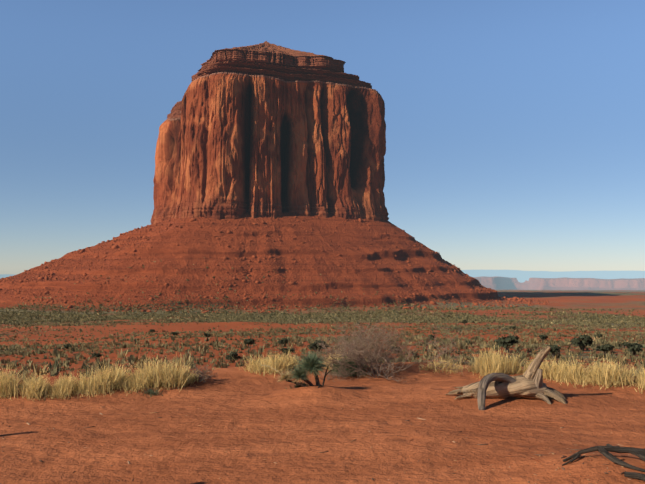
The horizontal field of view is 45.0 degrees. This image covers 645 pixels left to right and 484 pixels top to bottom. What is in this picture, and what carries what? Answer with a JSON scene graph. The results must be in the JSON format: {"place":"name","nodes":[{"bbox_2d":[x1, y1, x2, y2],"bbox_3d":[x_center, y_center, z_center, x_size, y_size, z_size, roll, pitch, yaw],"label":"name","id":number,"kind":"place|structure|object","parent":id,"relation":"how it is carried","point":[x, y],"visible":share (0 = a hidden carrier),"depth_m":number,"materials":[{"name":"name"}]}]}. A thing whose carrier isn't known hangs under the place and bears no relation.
{"place":"outdoors","nodes":[
{"label":"outdoors","id":0,"kind":"place"},
{"bbox_2d":[0,212,644,483],"bbox_3d":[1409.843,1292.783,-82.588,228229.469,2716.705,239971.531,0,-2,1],"label":"ground","id":1,"kind":"structure","parent":0,"point":[232,403],"depth_m":10.54,"materials":[{"name":"orange soil"}]},
{"bbox_2d":[91,353,100,359],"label":"bush","id":2,"kind":"object","parent":1,"relation":"on","point":[95,355],"visible":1,"depth_m":70.03,"materials":[{"name":"green plant"}]},
{"bbox_2d":[176,362,217,382],"bbox_3d":[-1.995,2.047,12.112,0.750,0.341,0.775,0,-2,1],"label":"dead shrub","id":3,"kind":"object","parent":1,"relation":"on","point":[202,374],"visible":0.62,"depth_m":12.04,"materials":[{"name":"plant"}]},
{"bbox_2d":[225,351,240,362],"bbox_3d":[-6.372,8.295,55.613,0.927,0.956,1.060,2,-3,-43],"label":"juniper tree","id":4,"kind":"object","parent":1,"relation":"on","point":[234,355],"visible":1,"depth_m":55.41,"materials":[{"name":"green plant"}]},
{"bbox_2d":[244,338,255,348],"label":"juniper tree","id":5,"kind":"object","parent":1,"relation":"on","point":[248,341],"visible":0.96,"depth_m":79.42,"materials":[{"name":"green plant"}]},
{"bbox_2d":[136,353,371,397],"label":"dry shrubs","id":6,"kind":"object","parent":1,"relation":"on","point":[151,392],"visible":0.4,"depth_m":12.79,"materials":[{"name":"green plant"}]},
{"bbox_2d":[150,41,388,223],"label":"butte","id":7,"kind":"object","parent":1,"relation":"on","point":[265,129],"visible":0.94,"depth_m":891.59,"materials":[{"name":"brown stone"}]},
{"bbox_2d":[0,216,559,312],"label":"talus boulders","id":8,"kind":"object","parent":1,"relation":"on","point":[38,277],"visible":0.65,"depth_m":778.86,"materials":[{"name":"brown stone"}]},
{"bbox_2d":[278,338,287,343],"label":"bush","id":9,"kind":"object","parent":1,"relation":"on","point":[283,340],"visible":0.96,"depth_m":82.94,"materials":[{"name":"green plant"}]},
{"bbox_2d":[281,348,294,354],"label":"bush","id":10,"kind":"object","parent":1,"relation":"on","point":[285,350],"visible":0.77,"depth_m":69.37,"materials":[{"name":"green plant"}]},
{"bbox_2d":[261,349,331,387],"bbox_3d":[-0.356,1.808,10.965,1.041,0.612,0.521,0,-2,1],"label":"yucca","id":11,"kind":"object","parent":1,"relation":"on","point":[310,363],"depth_m":10.90,"materials":[{"name":"green plant"}]},
{"bbox_2d":[307,340,328,351],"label":"juniper tree","id":12,"kind":"object","parent":1,"relation":"on","point":[313,345],"visible":0.77,"depth_m":73.85,"materials":[{"name":"green plant"}]},
{"bbox_2d":[0,257,644,387],"bbox_3d":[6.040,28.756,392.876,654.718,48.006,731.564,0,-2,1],"label":"valley scrub","id":13,"kind":"object","parent":1,"relation":"on","point":[596,321],"visible":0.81,"depth_m":161.59,"materials":[{"name":"green plant"}]},
{"bbox_2d":[0,342,644,402],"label":"dry grass tufts","id":14,"kind":"object","parent":1,"relation":"on","point":[164,375],"visible":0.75,"depth_m":11.54,"materials":[{"name":"beige plant"}]},
{"bbox_2d":[2,397,644,483],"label":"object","id":15,"kind":"object","parent":1,"relation":"on","point":[533,458],"visible":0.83,"depth_m":7.25,"materials":[{"name":"brown stone"}]},
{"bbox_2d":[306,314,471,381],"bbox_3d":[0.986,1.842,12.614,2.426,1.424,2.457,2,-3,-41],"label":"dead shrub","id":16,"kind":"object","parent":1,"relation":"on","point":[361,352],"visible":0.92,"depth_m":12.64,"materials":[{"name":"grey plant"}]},
{"bbox_2d":[445,346,566,409],"bbox_3d":[2.459,1.751,10.244,1.474,0.758,0.922,1,-2,-19],"label":"driftwood snag","id":17,"kind":"object","parent":1,"relation":"on","point":[528,384],"visible":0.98,"depth_m":10.14,"materials":[{"name":"beige wood"}]},
{"bbox_2d":[494,335,518,352],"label":"juniper tree","id":18,"kind":"object","parent":1,"relation":"on","point":[506,342],"visible":0.96,"depth_m":74.33,"materials":[{"name":"green plant"}]},
{"bbox_2d":[539,335,547,339],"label":"bush","id":19,"kind":"object","parent":1,"relation":"on","point":[543,336],"visible":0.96,"depth_m":109.79,"materials":[{"name":"green plant"}]},
{"bbox_2d":[548,345,560,357],"bbox_3d":[19.035,9.124,64.367,1.340,1.314,1.389,-1,-2,25],"label":"juniper tree","id":20,"kind":"object","parent":1,"relation":"on","point":[555,348],"visible":0.83,"depth_m":64.05,"materials":[{"name":"green plant"}]},
{"bbox_2d":[571,335,592,350],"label":"juniper tree","id":21,"kind":"object","parent":1,"relation":"on","point":[583,341],"visible":0.96,"depth_m":77.03,"materials":[{"name":"green plant"}]},
{"bbox_2d":[562,444,644,480],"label":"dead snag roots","id":22,"kind":"object","parent":1,"relation":"on","point":[637,452],"visible":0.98,"depth_m":6.65,"materials":[{"name":"grey wood"}]},
{"bbox_2d":[596,344,614,354],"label":"juniper tree","id":23,"kind":"object","parent":1,"relation":"on","point":[606,347],"visible":0.96,"depth_m":70.29,"materials":[{"name":"green plant"}]},
{"bbox_2d":[621,342,642,355],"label":"juniper tree","id":24,"kind":"object","parent":1,"relation":"on","point":[633,347],"visible":0.98,"depth_m":67.59,"materials":[{"name":"green plant"}]},
{"bbox_2d":[0,270,644,282],"bbox_3d":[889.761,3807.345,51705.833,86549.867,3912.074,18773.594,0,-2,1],"label":"distant mountains","id":25,"kind":"structure","parent":0,"point":[521,276],"depth_m":58476.78,"materials":[{"name":"blue stone"}]},
{"bbox_2d":[0,0,644,274],"label":"sky","id":26,"kind":"structure","parent":0,"point":[515,129],"materials":[{"name":"blue"}]},
{"bbox_2d":[473,276,644,289],"bbox_3d":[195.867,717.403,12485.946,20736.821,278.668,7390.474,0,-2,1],"label":"distant mesa","id":27,"kind":"structure","parent":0,"point":[508,283],"depth_m":13795.70,"materials":[{"name":"grey stone"}]}
]}

